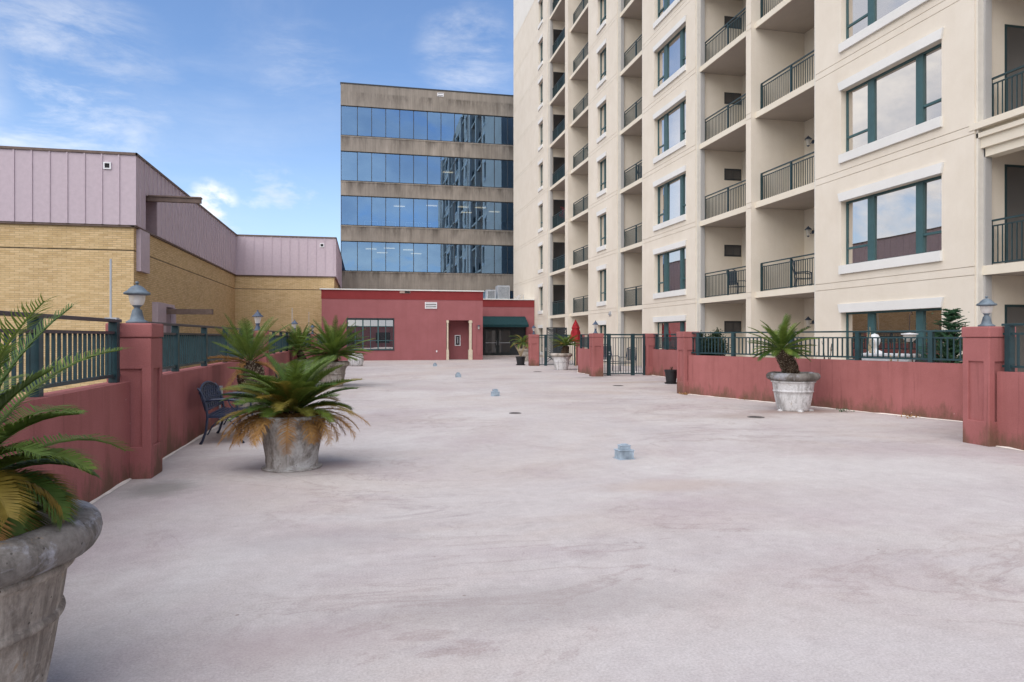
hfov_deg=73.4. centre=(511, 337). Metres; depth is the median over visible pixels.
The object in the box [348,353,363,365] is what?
planter
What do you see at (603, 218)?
window
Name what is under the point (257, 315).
post lamp
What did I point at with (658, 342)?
railing
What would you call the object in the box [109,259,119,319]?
metal rod
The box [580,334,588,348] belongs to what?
railing
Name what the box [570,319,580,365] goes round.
patio umbrella
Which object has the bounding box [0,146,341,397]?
brick building
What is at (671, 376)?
planter
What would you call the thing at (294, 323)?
post lamp
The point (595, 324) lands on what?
post lamp
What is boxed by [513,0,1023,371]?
apartment tower
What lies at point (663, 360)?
wall
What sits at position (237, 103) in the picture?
sky
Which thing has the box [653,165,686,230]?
window
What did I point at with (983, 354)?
stucco pillar
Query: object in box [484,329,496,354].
door
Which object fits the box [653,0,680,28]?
window
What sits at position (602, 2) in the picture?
window
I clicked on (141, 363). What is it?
stucco pillar
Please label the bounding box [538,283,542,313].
window
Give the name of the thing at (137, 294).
post lamp
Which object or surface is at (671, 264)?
window
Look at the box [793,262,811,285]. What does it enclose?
patio chair
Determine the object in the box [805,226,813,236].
wall lantern
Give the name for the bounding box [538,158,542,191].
window
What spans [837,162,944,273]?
window
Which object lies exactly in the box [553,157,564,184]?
recess door
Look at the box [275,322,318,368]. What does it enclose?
potted palm
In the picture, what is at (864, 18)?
window
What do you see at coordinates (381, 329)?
window
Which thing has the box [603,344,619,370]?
patio chair
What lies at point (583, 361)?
wall
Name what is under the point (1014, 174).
recess door
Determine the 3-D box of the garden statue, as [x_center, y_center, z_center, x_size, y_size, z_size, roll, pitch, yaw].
[8.710,0.755,16.511,0.400,1.690,0.600,0,0,-12]
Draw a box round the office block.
[340,82,513,298]
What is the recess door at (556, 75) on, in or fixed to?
in the apartment tower
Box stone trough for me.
[862,353,920,361]
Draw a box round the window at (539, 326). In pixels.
[538,325,542,354]
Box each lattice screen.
[546,327,555,361]
[557,328,566,352]
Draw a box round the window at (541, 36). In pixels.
[538,33,542,70]
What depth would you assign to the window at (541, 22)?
55.23 m
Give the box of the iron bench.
[197,381,254,444]
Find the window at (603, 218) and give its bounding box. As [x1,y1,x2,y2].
[596,208,606,251]
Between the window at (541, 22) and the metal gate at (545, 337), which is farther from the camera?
the window at (541, 22)
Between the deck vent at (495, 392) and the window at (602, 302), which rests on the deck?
the deck vent at (495, 392)
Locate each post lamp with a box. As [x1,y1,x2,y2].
[123,281,150,322]
[252,310,262,330]
[291,319,297,329]
[592,320,598,332]
[976,296,997,325]
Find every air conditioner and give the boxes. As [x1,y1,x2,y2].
[485,289,495,298]
[495,285,509,298]
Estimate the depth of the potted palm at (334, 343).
22.11 m
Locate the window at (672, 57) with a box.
[653,15,686,96]
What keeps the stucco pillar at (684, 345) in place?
on the deck
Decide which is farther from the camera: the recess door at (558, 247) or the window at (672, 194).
the recess door at (558, 247)
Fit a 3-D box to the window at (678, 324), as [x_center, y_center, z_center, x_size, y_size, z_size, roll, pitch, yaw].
[7.399,0.220,31.983,0.310,2.410,3.520,0,0,-12]
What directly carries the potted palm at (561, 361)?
on the deck
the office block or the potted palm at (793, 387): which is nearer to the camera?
the potted palm at (793, 387)
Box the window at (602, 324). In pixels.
[596,320,606,360]
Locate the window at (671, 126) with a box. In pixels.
[653,90,686,163]
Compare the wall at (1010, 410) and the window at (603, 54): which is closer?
the wall at (1010, 410)
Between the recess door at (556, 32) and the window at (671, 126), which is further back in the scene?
the recess door at (556, 32)
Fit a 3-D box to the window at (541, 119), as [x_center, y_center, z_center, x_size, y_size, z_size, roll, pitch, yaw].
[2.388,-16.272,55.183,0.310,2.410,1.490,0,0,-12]
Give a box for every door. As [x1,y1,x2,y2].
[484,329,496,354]
[498,329,510,354]
[553,29,563,53]
[553,72,563,97]
[553,114,564,140]
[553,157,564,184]
[553,199,564,227]
[553,242,564,271]
[553,285,564,314]
[553,327,564,352]
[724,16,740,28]
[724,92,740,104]
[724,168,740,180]
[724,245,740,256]
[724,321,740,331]
[1005,24,1023,111]
[1005,164,1023,262]
[1005,305,1023,371]
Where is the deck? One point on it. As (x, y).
(438, 523)
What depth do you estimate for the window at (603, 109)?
41.32 m
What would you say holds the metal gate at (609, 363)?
on the deck
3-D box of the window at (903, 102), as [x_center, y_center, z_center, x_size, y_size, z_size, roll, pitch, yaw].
[10.266,-6.378,18.709,0.310,2.410,3.820,0,0,-12]
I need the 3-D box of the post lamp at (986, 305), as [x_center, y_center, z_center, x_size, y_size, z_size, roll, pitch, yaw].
[7.138,-0.391,10.340,0.270,0.463,0.270,0,0,-12]
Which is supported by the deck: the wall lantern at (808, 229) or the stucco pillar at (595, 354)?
the stucco pillar at (595, 354)
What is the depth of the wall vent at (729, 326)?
29.79 m
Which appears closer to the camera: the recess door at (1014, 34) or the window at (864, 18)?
the recess door at (1014, 34)
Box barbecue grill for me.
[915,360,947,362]
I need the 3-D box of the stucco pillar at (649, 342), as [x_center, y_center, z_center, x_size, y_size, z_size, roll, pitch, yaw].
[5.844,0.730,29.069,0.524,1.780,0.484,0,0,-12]
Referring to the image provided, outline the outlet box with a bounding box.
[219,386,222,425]
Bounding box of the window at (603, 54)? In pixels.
[596,38,606,88]
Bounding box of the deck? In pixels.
[46,357,1023,681]
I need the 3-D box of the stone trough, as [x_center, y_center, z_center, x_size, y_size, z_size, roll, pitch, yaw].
[8.624,0.985,15.725,0.440,1.230,1.200,0,0,-30]
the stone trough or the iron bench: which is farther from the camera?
the stone trough
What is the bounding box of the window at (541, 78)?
[538,75,542,110]
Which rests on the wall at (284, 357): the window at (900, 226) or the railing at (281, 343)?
the railing at (281, 343)
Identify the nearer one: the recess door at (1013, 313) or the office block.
the recess door at (1013, 313)
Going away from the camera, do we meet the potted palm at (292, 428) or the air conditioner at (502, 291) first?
the potted palm at (292, 428)
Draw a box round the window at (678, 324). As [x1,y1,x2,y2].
[653,315,686,349]
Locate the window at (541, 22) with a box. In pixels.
[538,0,542,29]
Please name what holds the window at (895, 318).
in the apartment tower
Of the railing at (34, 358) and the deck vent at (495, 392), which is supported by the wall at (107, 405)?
the railing at (34, 358)
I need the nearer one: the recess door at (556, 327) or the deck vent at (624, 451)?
the deck vent at (624, 451)
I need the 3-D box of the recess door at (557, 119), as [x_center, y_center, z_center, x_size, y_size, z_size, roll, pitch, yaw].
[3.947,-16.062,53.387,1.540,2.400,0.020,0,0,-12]
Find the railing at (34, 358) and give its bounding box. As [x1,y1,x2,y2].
[0,311,121,396]
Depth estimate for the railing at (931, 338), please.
14.90 m
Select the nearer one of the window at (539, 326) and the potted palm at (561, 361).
the potted palm at (561, 361)
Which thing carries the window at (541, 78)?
in the apartment tower
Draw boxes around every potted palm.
[0,294,136,681]
[207,315,292,427]
[215,350,369,472]
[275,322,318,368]
[292,315,374,386]
[509,335,527,360]
[550,333,579,369]
[747,314,820,411]
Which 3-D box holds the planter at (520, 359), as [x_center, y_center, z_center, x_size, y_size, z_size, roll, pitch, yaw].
[0.442,0.943,39.369,0.710,1.315,0.686,0,0,-23]
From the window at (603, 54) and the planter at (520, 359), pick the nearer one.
the planter at (520, 359)
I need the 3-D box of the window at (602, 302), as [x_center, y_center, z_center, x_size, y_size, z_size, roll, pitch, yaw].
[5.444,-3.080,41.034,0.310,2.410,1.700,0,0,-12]
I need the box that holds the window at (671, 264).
[653,240,686,298]
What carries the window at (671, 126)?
in the apartment tower
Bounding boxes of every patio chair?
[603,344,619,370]
[621,347,635,367]
[726,269,744,292]
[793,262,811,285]
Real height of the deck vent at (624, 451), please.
0.194 m
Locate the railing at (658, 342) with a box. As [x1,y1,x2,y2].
[653,334,677,349]
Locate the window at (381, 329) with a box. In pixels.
[347,318,394,350]
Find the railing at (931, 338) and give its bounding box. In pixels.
[691,330,965,362]
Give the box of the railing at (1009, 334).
[1001,323,1023,371]
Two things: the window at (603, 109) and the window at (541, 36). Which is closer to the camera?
the window at (603, 109)
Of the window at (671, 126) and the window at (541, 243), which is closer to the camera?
the window at (671, 126)
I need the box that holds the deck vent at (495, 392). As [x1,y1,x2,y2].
[491,389,499,395]
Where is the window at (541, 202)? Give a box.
[538,200,542,232]
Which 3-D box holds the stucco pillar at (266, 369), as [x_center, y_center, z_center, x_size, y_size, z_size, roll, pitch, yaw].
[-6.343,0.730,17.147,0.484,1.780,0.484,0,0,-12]
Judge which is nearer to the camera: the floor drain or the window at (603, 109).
the floor drain
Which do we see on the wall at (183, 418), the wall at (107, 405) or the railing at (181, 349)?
the railing at (181, 349)
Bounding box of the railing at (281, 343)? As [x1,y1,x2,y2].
[253,329,291,353]
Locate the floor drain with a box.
[747,416,764,417]
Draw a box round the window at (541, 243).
[538,241,542,273]
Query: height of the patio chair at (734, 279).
1.137 m
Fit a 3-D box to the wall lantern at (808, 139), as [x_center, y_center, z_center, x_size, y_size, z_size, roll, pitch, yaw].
[10.849,-7.160,25.107,0.350,0.425,0.238,0,0,-12]
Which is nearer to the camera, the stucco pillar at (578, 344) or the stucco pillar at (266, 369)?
the stucco pillar at (266, 369)
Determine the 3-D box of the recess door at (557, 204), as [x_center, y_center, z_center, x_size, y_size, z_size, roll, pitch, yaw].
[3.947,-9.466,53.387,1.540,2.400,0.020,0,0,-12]
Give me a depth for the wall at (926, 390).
14.84 m
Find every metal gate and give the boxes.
[539,335,574,365]
[603,334,644,375]
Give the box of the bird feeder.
[901,311,917,353]
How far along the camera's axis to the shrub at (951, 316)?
13.99 m
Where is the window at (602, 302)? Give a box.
[596,264,606,305]
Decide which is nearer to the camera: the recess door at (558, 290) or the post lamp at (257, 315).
the post lamp at (257, 315)
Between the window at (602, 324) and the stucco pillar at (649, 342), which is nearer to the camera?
the stucco pillar at (649, 342)
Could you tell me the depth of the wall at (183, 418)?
10.27 m
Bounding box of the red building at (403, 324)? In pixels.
[320,288,534,360]
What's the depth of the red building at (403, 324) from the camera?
48.15 m
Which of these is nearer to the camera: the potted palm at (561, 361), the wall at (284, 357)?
the wall at (284, 357)
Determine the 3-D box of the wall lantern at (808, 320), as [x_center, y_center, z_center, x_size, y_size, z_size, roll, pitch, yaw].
[10.849,-0.562,25.107,0.350,0.425,0.238,0,0,-12]
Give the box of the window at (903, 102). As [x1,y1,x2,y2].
[837,27,944,163]
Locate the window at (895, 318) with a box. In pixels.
[837,297,943,359]
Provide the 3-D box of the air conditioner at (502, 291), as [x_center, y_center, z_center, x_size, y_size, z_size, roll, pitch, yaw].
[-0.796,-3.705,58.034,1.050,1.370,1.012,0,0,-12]
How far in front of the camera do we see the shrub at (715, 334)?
19.05 m
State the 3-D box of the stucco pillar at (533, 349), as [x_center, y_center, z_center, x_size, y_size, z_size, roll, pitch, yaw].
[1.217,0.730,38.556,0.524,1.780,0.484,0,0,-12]
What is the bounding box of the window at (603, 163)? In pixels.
[596,151,606,197]
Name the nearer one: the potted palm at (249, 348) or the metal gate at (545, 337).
the potted palm at (249, 348)
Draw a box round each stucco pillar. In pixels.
[105,323,163,478]
[253,331,268,375]
[528,334,538,365]
[576,335,584,365]
[589,333,603,376]
[642,333,657,374]
[676,332,695,394]
[962,326,1015,446]
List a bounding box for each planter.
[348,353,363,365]
[515,344,526,364]
[664,367,676,383]
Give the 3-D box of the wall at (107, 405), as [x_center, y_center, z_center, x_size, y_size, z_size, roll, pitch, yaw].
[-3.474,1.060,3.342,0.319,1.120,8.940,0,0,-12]
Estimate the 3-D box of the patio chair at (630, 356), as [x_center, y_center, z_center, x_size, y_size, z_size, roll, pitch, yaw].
[5.613,1.033,32.967,0.616,1.137,0.674,0,0,38]
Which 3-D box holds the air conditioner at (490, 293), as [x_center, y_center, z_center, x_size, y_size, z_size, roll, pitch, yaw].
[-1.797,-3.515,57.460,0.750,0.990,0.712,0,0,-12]
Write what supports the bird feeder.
on the deck
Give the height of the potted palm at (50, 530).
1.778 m
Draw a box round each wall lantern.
[805,136,813,146]
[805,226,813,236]
[805,317,813,326]
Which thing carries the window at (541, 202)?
in the apartment tower
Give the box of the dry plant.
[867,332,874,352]
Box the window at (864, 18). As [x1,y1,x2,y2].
[838,0,928,52]
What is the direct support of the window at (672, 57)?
in the apartment tower
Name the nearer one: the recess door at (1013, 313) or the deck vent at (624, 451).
the deck vent at (624, 451)
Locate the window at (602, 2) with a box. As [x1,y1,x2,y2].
[596,0,605,34]
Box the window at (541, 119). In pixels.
[538,116,542,151]
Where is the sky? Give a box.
[0,0,513,251]
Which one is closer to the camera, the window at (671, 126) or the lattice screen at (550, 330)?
the window at (671, 126)
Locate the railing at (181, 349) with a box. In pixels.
[148,321,252,371]
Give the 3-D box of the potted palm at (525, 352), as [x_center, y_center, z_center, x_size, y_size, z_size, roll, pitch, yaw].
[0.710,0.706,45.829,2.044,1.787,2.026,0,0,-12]
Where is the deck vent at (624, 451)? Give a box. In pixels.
[613,443,634,459]
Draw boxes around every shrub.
[700,327,730,355]
[915,308,967,362]
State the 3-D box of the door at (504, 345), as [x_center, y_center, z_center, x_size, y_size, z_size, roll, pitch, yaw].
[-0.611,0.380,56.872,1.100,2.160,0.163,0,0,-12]
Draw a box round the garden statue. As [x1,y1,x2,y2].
[868,334,881,352]
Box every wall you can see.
[0,382,130,503]
[162,358,256,459]
[269,350,293,377]
[577,346,588,374]
[652,349,676,379]
[688,355,1017,421]
[996,371,1023,450]
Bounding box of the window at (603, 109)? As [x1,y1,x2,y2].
[596,95,606,143]
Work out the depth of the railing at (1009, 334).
9.95 m

